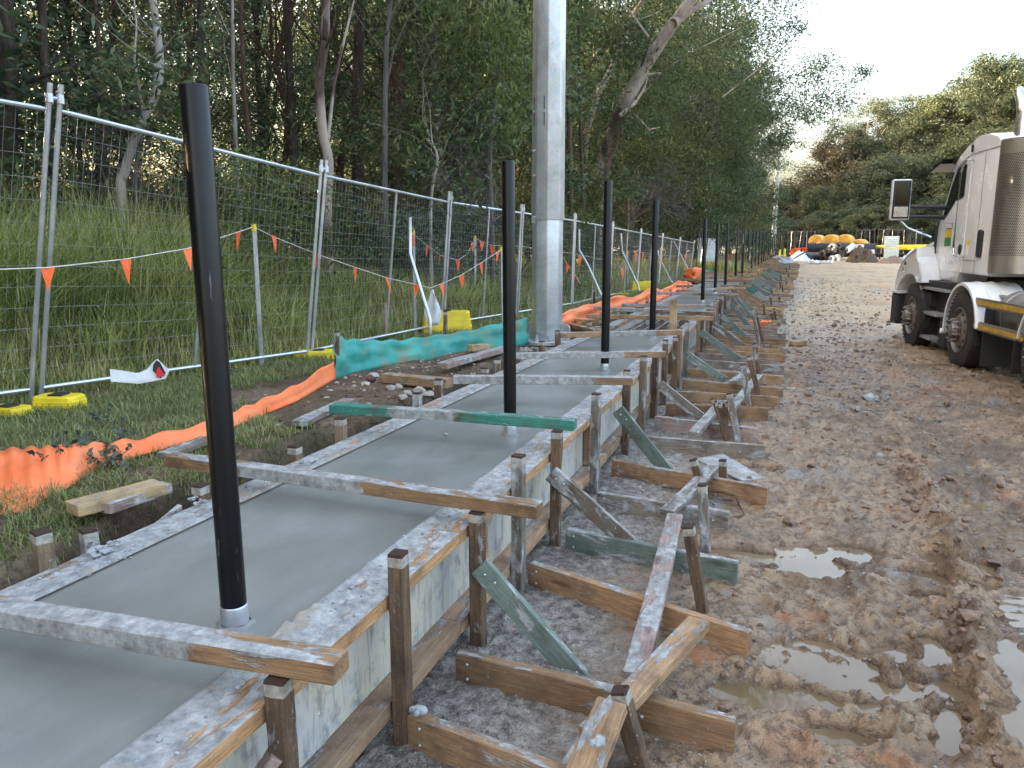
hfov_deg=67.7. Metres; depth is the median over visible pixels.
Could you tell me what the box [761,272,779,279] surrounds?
diagonal brace
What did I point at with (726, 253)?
black post
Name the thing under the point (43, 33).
gum tree
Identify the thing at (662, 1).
forest tree
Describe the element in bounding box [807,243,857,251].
corrugated pipe
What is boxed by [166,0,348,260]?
forest tree
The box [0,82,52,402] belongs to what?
fence
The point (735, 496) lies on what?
bent rebar
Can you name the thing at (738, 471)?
plywood sheet
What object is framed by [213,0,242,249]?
gum tree
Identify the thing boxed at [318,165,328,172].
tube coupler
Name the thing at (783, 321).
brace rail
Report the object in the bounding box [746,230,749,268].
black post
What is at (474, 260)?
star picket
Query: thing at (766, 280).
diagonal brace
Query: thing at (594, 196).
shrub
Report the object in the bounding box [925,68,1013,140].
hill tree
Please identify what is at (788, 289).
brace rail
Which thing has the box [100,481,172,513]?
offcut
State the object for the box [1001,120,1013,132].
hill tree
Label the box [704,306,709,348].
stake
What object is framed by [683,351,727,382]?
diagonal brace
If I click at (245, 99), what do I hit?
gum tree
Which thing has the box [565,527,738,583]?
brace rail
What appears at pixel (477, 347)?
offcut
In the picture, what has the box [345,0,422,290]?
gum tree
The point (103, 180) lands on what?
shrub
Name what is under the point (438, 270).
shrub
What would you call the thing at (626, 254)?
fence
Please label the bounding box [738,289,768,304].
diagonal brace
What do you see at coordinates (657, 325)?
reinforcing cage
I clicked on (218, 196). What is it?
forest shrub
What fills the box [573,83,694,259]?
forest tree
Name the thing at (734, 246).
fence
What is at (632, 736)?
leaning stake
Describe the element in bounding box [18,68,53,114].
forest tree
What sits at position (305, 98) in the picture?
forest tree
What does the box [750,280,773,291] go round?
diagonal brace
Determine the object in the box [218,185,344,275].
forest shrub
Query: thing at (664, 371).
stake
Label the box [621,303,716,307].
crossbeam
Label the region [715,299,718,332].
stake
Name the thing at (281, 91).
forest tree
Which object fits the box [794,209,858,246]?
hill tree
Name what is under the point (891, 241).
liquid tank
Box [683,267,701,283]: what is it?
silt fence
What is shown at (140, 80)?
forest tree
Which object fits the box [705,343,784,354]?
brace rail
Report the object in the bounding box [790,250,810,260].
sheeted heap
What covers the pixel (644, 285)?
plastic block
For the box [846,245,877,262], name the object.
earth mound
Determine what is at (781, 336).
brace rail
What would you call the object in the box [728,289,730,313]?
stake
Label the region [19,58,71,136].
forest tree
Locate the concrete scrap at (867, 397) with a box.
[861,393,878,401]
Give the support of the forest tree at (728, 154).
on the grass bank
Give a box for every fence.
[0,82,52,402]
[0,360,335,513]
[38,84,322,394]
[310,160,449,350]
[333,317,528,379]
[444,192,522,319]
[517,204,574,314]
[562,281,692,324]
[572,213,612,303]
[610,222,641,295]
[638,229,662,284]
[659,233,680,283]
[676,240,694,279]
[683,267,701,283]
[696,226,708,266]
[719,232,730,261]
[730,230,742,261]
[787,230,795,248]
[794,229,805,252]
[802,229,810,247]
[875,228,889,254]
[887,227,897,235]
[898,227,909,252]
[909,227,922,251]
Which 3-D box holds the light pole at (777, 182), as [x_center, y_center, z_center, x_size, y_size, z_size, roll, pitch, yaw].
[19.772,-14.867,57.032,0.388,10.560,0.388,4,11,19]
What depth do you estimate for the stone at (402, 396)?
5.70 m
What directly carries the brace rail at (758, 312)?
on the mud ground at (441, 691)
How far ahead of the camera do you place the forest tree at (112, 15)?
16.80 m
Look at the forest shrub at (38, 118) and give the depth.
9.31 m
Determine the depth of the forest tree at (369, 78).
19.85 m
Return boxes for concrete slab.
[0,335,674,767]
[656,270,757,327]
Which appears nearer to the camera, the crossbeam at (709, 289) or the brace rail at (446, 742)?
the brace rail at (446, 742)
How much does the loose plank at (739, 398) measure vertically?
0.038 m
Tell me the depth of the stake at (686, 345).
9.58 m
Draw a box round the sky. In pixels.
[22,0,1023,245]
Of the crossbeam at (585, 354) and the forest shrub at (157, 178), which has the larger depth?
the forest shrub at (157, 178)
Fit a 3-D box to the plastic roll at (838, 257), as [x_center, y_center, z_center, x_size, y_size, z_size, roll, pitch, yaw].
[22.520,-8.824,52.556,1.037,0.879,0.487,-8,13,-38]
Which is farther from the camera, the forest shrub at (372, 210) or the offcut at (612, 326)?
the forest shrub at (372, 210)
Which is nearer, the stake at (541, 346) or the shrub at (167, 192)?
the stake at (541, 346)
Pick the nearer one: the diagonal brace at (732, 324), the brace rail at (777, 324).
the diagonal brace at (732, 324)
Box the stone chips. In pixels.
[263,347,534,403]
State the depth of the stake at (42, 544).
2.65 m
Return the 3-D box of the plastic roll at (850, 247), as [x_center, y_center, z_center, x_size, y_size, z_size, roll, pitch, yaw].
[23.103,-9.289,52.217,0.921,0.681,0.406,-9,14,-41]
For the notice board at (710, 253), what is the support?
attached to the mesh fence
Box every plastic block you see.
[0,403,33,416]
[31,392,88,409]
[293,348,333,358]
[422,309,471,332]
[631,280,650,291]
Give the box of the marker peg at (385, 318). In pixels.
[384,304,387,333]
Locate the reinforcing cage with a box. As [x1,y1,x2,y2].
[626,320,684,330]
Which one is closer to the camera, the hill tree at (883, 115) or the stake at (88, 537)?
the stake at (88, 537)
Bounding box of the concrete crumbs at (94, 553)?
[26,337,658,754]
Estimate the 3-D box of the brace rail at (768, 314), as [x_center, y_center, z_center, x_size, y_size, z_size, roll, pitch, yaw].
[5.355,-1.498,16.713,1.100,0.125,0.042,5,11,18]
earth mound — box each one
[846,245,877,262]
[877,255,902,263]
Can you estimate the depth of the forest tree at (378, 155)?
41.11 m
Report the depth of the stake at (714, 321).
13.21 m
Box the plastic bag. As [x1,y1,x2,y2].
[424,289,440,325]
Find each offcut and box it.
[65,479,166,516]
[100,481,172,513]
[157,436,206,458]
[292,398,355,426]
[379,372,452,388]
[437,346,502,368]
[467,343,489,350]
[568,323,600,331]
[575,318,600,323]
[579,325,617,330]
[789,340,806,345]
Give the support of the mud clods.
on the mud ground at (441, 691)
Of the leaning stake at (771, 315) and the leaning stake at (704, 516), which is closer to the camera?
the leaning stake at (704, 516)
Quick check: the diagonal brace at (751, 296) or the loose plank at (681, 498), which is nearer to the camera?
the loose plank at (681, 498)
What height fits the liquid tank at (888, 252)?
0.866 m
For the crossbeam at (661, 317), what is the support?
on the offcut at (586, 320)
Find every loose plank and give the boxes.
[255,748,281,767]
[561,733,579,764]
[566,696,627,767]
[579,616,709,735]
[623,513,682,678]
[660,464,718,514]
[688,400,726,436]
[728,374,762,413]
[729,368,755,383]
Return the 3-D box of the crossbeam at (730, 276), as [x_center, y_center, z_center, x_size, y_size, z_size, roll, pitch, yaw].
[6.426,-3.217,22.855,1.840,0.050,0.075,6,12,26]
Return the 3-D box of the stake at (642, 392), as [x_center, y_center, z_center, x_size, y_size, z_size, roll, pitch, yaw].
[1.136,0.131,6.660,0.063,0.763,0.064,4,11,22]
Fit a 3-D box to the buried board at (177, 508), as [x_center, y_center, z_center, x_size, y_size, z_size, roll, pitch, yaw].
[-1.522,0.697,3.084,0.028,0.133,0.592,3,25,18]
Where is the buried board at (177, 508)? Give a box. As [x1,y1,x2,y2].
[155,504,184,522]
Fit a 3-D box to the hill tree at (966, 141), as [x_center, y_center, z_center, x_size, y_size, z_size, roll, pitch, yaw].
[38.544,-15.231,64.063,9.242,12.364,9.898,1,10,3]
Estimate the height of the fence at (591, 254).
1.726 m
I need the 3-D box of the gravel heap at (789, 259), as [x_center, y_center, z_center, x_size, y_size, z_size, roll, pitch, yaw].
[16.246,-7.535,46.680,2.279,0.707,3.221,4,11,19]
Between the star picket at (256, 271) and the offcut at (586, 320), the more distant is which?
the offcut at (586, 320)
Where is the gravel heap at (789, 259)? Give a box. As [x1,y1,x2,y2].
[772,255,794,263]
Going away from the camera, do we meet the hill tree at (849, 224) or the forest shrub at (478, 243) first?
the forest shrub at (478, 243)
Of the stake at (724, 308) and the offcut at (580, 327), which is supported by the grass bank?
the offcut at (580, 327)
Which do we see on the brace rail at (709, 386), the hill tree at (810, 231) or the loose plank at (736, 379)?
the loose plank at (736, 379)
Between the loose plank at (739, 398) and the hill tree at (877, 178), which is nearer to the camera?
the loose plank at (739, 398)
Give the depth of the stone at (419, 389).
5.92 m
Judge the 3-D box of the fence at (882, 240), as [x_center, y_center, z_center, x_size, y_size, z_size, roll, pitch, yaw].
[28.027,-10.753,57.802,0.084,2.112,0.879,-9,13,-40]
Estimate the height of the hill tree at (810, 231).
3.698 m
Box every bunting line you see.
[0,227,429,295]
[416,236,580,283]
[431,249,501,295]
[565,251,687,280]
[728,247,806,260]
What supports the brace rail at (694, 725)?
on the mud ground at (441, 691)
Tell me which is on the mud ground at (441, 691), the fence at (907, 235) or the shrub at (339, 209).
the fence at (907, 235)
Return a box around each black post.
[179,83,256,631]
[500,160,518,437]
[599,181,612,370]
[648,200,658,337]
[700,220,706,302]
[713,224,719,292]
[723,223,728,287]
[734,228,738,275]
[741,228,745,275]
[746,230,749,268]
[750,229,754,270]
[753,231,757,270]
[757,231,760,264]
[763,232,765,261]
[765,232,767,260]
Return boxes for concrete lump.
[409,704,427,716]
[588,734,605,747]
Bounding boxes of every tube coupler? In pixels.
[44,93,64,104]
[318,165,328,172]
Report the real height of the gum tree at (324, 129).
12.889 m
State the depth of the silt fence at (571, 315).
13.18 m
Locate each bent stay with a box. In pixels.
[408,217,431,333]
[578,229,601,296]
[620,233,639,291]
[658,252,671,282]
[674,241,687,268]
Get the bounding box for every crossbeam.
[0,595,348,685]
[163,452,542,518]
[329,402,576,430]
[453,375,632,384]
[516,350,665,359]
[559,330,681,337]
[586,314,713,320]
[594,306,715,315]
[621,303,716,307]
[657,292,738,296]
[676,285,750,286]
[676,287,745,291]
[679,280,749,281]
[683,279,751,280]
[696,277,754,279]
[699,275,758,277]
[705,271,760,272]
[706,273,756,274]
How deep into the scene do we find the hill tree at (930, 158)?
64.03 m
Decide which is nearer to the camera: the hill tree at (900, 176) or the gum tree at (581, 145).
the gum tree at (581, 145)
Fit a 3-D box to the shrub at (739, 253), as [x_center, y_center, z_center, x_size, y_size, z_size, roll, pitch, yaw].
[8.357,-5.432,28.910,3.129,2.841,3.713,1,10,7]
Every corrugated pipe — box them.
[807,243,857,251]
[858,243,875,249]
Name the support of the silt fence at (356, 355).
on the grass bank
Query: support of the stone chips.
on the grass bank
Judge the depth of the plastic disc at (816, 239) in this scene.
55.63 m
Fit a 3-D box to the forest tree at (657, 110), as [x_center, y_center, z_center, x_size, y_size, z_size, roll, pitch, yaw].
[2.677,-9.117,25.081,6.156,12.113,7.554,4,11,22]
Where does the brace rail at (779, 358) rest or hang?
on the mud ground at (441, 691)
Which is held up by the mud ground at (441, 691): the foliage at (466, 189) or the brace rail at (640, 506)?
the brace rail at (640, 506)
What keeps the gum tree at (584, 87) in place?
on the grass bank
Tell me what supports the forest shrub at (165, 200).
on the grass bank
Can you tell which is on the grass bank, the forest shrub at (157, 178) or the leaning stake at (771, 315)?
the forest shrub at (157, 178)
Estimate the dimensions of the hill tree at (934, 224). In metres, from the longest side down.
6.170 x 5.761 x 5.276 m
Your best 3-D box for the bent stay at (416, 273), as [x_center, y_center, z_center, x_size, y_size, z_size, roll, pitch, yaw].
[-1.000,-1.181,8.314,0.045,1.253,0.398,-9,13,-40]
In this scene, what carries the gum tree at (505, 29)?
on the grass bank
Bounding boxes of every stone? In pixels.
[366,372,378,376]
[386,385,395,389]
[398,394,407,399]
[401,390,411,395]
[411,386,425,392]
[422,390,433,397]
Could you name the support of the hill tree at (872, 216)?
on the ground
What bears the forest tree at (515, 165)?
on the grass bank
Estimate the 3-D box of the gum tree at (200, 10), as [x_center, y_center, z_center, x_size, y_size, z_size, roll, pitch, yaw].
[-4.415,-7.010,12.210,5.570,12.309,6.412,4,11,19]
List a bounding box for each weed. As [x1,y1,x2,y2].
[26,424,94,460]
[67,442,131,470]
[85,403,112,427]
[90,416,137,448]
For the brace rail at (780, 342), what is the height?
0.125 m
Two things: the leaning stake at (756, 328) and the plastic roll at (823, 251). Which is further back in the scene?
the plastic roll at (823, 251)
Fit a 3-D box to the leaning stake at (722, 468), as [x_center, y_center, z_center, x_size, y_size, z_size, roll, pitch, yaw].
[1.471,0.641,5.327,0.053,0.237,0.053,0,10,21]
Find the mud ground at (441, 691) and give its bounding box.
[349,257,1023,767]
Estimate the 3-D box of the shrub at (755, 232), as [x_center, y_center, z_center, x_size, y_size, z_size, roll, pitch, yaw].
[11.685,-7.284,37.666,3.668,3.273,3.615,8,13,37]
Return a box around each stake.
[29,527,56,574]
[78,525,99,554]
[191,482,209,505]
[263,675,298,767]
[287,444,302,463]
[334,416,347,442]
[387,548,412,746]
[412,392,422,406]
[433,378,442,399]
[468,510,486,647]
[481,367,488,374]
[493,358,500,373]
[511,453,525,594]
[520,346,526,361]
[539,341,544,351]
[550,428,562,546]
[555,330,560,346]
[587,321,591,327]
[589,392,601,493]
[611,685,651,767]
[621,369,630,455]
[638,355,647,432]
[650,358,658,418]
[660,340,668,404]
[671,336,677,390]
[676,328,682,386]
[682,523,708,613]
[683,321,689,375]
[689,458,709,499]
[695,321,700,356]
[697,482,710,552]
[699,315,704,352]
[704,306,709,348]
[709,308,712,334]
[711,398,728,440]
[712,301,716,335]
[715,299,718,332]
[718,296,721,324]
[718,459,726,478]
[721,298,723,323]
[723,292,726,322]
[726,392,740,440]
[727,290,729,316]
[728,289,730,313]
[740,364,751,406]
[746,355,760,394]
[751,309,761,347]
[752,343,760,373]
[756,314,764,341]
[762,302,765,315]
[769,311,774,319]
[773,308,776,319]
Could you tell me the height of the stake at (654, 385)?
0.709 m
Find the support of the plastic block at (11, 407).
on the grass bank
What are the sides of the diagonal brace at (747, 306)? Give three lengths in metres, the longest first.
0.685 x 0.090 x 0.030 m
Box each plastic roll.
[806,253,818,259]
[815,252,823,260]
[819,249,827,254]
[819,254,828,260]
[825,247,835,257]
[828,243,839,252]
[829,255,836,260]
[834,252,841,260]
[836,244,848,257]
[837,242,852,255]
[845,243,854,252]
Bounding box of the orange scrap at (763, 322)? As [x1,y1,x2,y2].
[750,320,775,324]
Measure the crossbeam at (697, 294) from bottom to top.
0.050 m
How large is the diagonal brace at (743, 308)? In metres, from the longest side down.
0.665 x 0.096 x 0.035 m
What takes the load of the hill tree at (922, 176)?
on the ground
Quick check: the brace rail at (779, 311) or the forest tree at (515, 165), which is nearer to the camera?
the brace rail at (779, 311)
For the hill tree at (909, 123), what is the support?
on the ground
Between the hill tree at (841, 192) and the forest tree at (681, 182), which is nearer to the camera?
the forest tree at (681, 182)
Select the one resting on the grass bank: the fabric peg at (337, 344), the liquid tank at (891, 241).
the fabric peg at (337, 344)
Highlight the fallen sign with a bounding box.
[110,359,168,383]
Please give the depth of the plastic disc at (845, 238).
54.88 m
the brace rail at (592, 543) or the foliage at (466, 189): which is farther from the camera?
the foliage at (466, 189)
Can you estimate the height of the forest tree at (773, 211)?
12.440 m
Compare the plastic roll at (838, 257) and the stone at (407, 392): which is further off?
the plastic roll at (838, 257)
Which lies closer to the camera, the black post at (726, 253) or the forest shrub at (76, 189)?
the forest shrub at (76, 189)
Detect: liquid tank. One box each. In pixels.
[883,248,898,257]
[884,236,899,247]
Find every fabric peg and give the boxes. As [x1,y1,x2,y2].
[334,331,339,360]
[443,311,447,333]
[593,289,595,303]
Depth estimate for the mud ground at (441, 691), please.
3.83 m
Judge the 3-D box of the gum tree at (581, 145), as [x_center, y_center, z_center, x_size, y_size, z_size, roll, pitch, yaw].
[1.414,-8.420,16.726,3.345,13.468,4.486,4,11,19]
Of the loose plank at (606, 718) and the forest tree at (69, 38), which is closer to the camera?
the loose plank at (606, 718)
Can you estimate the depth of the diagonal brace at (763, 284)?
23.96 m
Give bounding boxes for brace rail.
[407,713,566,767]
[455,649,736,753]
[528,561,751,657]
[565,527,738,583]
[596,491,729,531]
[611,459,769,504]
[648,436,764,458]
[654,416,758,440]
[665,403,768,419]
[677,391,778,407]
[682,379,783,397]
[687,368,783,383]
[694,359,783,374]
[698,352,774,364]
[702,349,784,362]
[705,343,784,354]
[708,342,778,348]
[713,334,785,346]
[715,332,777,338]
[717,331,785,338]
[717,339,774,344]
[721,323,777,331]
[723,327,776,332]
[724,322,774,326]
[728,314,785,324]
[728,317,780,325]
[730,319,779,327]
[731,311,783,317]
[732,309,777,313]
[736,303,781,307]
[737,306,783,312]
[739,308,781,313]
[742,299,783,302]
[746,302,787,307]
[748,292,793,298]
[750,293,785,296]
[756,296,789,300]
[759,287,790,290]
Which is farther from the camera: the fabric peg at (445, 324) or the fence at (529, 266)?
the fence at (529, 266)
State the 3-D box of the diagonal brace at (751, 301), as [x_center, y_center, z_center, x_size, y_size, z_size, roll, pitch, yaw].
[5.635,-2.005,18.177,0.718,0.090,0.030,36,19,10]
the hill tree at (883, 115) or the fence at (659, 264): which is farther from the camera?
the hill tree at (883, 115)
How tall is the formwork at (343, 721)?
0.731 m
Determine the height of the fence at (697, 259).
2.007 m
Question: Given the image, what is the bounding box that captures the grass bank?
[0,251,754,590]
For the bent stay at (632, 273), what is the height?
1.171 m
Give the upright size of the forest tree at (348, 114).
13.766 m
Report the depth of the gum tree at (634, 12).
22.30 m
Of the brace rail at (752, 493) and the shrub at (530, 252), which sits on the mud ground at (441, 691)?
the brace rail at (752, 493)
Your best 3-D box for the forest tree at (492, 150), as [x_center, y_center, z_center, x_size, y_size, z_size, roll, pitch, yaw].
[-0.452,-11.289,32.871,8.227,13.559,8.669,-11,17,-40]
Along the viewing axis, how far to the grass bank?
4.85 m
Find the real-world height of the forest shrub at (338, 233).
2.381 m
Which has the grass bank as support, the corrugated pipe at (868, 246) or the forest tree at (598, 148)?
the forest tree at (598, 148)
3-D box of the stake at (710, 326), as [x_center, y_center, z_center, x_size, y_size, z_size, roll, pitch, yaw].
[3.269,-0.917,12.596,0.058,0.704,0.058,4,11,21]
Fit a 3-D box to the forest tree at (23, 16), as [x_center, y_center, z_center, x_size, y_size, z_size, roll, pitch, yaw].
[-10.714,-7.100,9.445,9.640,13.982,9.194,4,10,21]
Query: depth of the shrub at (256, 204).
9.79 m
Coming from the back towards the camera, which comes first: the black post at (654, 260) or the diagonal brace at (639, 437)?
the black post at (654, 260)
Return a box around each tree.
[0,0,144,230]
[0,0,168,217]
[0,0,309,249]
[14,0,67,195]
[14,0,82,94]
[14,0,115,151]
[14,3,126,218]
[15,0,175,213]
[16,41,54,211]
[17,0,134,82]
[17,0,230,220]
[18,0,106,221]
[18,0,182,216]
[18,0,230,203]
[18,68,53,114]
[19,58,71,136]
[31,0,232,229]
[48,0,252,230]
[61,0,334,249]
[75,0,178,249]
[81,0,119,227]
[106,0,282,228]
[119,0,382,257]
[125,0,246,85]
[166,0,348,257]
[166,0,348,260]
[192,0,466,255]
[205,0,440,259]
[207,0,260,259]
[211,0,430,236]
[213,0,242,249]
[219,7,409,250]
[253,0,330,261]
[262,0,354,283]
[264,0,532,271]
[265,0,634,286]
[271,0,430,252]
[280,1,405,203]
[284,0,619,271]
[296,0,368,267]
[297,0,517,206]
[331,34,528,250]
[333,6,482,237]
[339,0,408,273]
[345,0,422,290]
[347,0,626,267]
[350,0,531,258]
[357,0,445,276]
[406,13,530,255]
[411,0,611,257]
[419,0,598,289]
[427,0,672,259]
[443,3,658,201]
[473,0,701,256]
[499,44,635,251]
[518,0,694,260]
[566,0,616,278]
[566,0,751,264]
[572,0,746,260]
[572,39,703,256]
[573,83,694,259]
[577,0,583,272]
[578,0,659,266]
[581,0,878,270]
[593,32,744,257]
[604,0,804,263]
[607,152,702,227]
[609,0,814,264]
[645,19,779,255]
[656,78,797,257]
[659,37,757,262]
[681,91,798,256]
[687,61,803,260]
[732,126,792,255]
[747,184,794,247]
[763,217,808,256]
[767,183,811,250]
[771,128,870,205]
[778,221,828,251]
[781,201,823,232]
[790,182,843,226]
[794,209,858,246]
[814,177,872,213]
[817,206,880,256]
[819,131,883,186]
[822,90,923,161]
[831,149,926,243]
[831,154,890,232]
[831,202,904,256]
[841,102,944,151]
[862,205,928,256]
[863,108,952,181]
[877,202,942,256]
[878,154,924,212]
[881,148,955,241]
[882,83,978,169]
[904,193,947,244]
[910,145,965,204]
[919,123,1004,221]
[922,44,1023,159]
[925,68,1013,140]
[951,126,1011,182]
[959,56,1022,124]
[964,73,1023,132]
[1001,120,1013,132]
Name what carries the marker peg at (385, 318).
on the grass bank
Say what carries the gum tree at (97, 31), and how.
on the grass bank
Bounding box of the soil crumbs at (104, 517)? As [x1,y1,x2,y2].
[0,345,535,564]
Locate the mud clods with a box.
[659,293,1023,767]
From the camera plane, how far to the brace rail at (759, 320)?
15.42 m
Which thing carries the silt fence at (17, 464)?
on the grass bank
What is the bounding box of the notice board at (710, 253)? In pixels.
[697,238,715,261]
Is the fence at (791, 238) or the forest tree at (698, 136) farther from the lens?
the fence at (791, 238)
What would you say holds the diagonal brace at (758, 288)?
attached to the stake
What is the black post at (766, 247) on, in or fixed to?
on the concrete slab at (689, 299)
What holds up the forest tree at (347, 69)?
on the grass bank
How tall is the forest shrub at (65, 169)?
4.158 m
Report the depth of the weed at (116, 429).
4.13 m
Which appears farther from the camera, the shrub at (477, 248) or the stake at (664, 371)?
the shrub at (477, 248)
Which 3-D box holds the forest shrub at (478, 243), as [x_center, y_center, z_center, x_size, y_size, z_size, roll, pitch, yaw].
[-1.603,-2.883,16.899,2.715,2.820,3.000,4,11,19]
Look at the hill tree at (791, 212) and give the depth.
69.06 m
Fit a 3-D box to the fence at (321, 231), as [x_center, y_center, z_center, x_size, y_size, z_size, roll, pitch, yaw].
[-1.443,-1.446,8.941,0.320,1.971,2.915,4,11,19]
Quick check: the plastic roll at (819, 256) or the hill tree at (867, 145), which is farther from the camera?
the hill tree at (867, 145)
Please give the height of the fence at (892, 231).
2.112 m
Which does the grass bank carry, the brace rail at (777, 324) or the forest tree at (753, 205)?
the forest tree at (753, 205)
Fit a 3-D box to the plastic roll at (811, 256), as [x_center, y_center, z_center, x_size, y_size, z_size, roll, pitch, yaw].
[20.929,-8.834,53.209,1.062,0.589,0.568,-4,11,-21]
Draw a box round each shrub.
[0,53,184,252]
[20,135,183,219]
[20,183,113,232]
[21,151,143,197]
[21,156,115,208]
[22,150,145,219]
[32,151,147,238]
[57,172,177,236]
[112,155,217,213]
[126,149,282,275]
[127,150,310,246]
[130,144,232,243]
[130,174,230,239]
[149,165,267,242]
[163,135,337,298]
[215,140,360,303]
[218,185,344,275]
[224,151,374,265]
[276,191,379,270]
[279,153,405,287]
[283,157,380,252]
[305,164,413,255]
[305,181,460,277]
[332,179,435,279]
[334,186,399,272]
[360,198,483,298]
[379,185,500,272]
[394,196,529,290]
[412,161,530,258]
[428,194,578,286]
[455,155,576,262]
[515,161,629,275]
[524,202,598,297]
[575,195,638,275]
[688,208,779,267]
[730,211,786,261]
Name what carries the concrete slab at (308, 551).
on the formwork at (154, 531)
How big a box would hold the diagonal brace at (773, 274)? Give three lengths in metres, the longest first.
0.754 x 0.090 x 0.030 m
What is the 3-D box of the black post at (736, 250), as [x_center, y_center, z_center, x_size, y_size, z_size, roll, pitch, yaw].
[6.707,-3.846,22.816,0.122,1.582,0.121,-8,13,-39]
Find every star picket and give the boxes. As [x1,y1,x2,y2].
[251,224,263,365]
[412,229,416,333]
[474,236,475,285]
[500,247,502,322]
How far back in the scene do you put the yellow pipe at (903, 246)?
51.82 m
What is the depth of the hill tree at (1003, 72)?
66.99 m
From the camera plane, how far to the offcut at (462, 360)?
7.29 m
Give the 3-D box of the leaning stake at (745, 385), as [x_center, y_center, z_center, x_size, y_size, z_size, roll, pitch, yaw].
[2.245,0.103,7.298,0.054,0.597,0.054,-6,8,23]
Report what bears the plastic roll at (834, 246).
on the plastic roll at (829, 252)
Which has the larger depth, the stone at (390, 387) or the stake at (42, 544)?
the stone at (390, 387)
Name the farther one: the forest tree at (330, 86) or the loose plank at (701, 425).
the forest tree at (330, 86)
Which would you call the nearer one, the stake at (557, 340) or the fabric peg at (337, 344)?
the fabric peg at (337, 344)
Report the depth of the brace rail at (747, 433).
6.66 m
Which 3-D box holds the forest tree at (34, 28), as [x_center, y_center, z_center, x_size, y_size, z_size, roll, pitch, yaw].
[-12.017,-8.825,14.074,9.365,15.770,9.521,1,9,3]
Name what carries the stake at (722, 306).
on the ground
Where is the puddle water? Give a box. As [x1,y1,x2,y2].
[707,397,1023,755]
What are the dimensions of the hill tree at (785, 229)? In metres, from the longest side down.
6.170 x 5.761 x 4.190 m
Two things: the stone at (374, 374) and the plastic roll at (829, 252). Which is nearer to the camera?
the stone at (374, 374)
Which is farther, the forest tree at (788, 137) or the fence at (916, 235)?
the fence at (916, 235)
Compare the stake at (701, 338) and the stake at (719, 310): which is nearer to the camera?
the stake at (701, 338)
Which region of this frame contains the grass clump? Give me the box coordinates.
[662,257,761,275]
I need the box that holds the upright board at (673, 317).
[669,300,676,329]
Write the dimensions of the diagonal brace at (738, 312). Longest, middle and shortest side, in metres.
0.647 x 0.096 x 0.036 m
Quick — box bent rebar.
[662,486,744,517]
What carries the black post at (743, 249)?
on the concrete slab at (689, 299)
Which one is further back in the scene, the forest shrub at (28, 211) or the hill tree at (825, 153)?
the hill tree at (825, 153)
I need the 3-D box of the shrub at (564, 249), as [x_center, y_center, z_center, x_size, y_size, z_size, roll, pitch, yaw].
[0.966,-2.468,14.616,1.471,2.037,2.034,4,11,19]
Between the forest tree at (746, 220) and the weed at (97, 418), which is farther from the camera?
the forest tree at (746, 220)
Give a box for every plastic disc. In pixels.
[808,235,824,242]
[824,234,838,242]
[838,234,854,242]
[854,239,868,243]
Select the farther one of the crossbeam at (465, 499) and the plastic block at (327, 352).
the plastic block at (327, 352)
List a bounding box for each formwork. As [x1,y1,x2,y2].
[0,282,708,600]
[133,283,738,767]
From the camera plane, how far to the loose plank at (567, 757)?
2.36 m
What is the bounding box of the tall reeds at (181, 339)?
[0,170,693,402]
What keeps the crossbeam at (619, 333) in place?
on the stake at (674, 362)
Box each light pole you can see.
[527,0,569,351]
[771,113,782,254]
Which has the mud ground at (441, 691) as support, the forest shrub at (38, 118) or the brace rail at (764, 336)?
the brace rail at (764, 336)
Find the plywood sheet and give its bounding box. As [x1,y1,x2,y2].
[698,454,764,481]
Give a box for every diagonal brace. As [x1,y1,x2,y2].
[472,558,588,675]
[546,467,638,540]
[613,406,673,468]
[656,381,703,419]
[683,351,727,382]
[698,329,741,361]
[712,322,744,345]
[720,314,747,335]
[730,302,749,324]
[732,296,758,312]
[735,290,761,308]
[735,297,751,318]
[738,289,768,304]
[745,283,765,296]
[745,287,769,299]
[747,282,771,294]
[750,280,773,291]
[754,279,774,289]
[755,278,777,287]
[757,275,777,284]
[759,273,778,282]
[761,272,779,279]
[764,270,782,277]
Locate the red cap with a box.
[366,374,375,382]
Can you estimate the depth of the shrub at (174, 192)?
10.36 m
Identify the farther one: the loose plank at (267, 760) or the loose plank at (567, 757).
the loose plank at (567, 757)
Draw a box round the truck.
[889,86,1023,387]
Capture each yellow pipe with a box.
[876,245,925,247]
[899,248,915,249]
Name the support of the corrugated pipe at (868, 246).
attached to the corrugated pipe at (814, 247)
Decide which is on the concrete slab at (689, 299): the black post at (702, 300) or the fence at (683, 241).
the black post at (702, 300)
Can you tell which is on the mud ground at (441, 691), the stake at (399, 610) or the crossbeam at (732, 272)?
the stake at (399, 610)
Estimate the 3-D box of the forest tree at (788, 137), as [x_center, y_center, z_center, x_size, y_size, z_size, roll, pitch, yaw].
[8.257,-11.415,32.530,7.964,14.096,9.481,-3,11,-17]

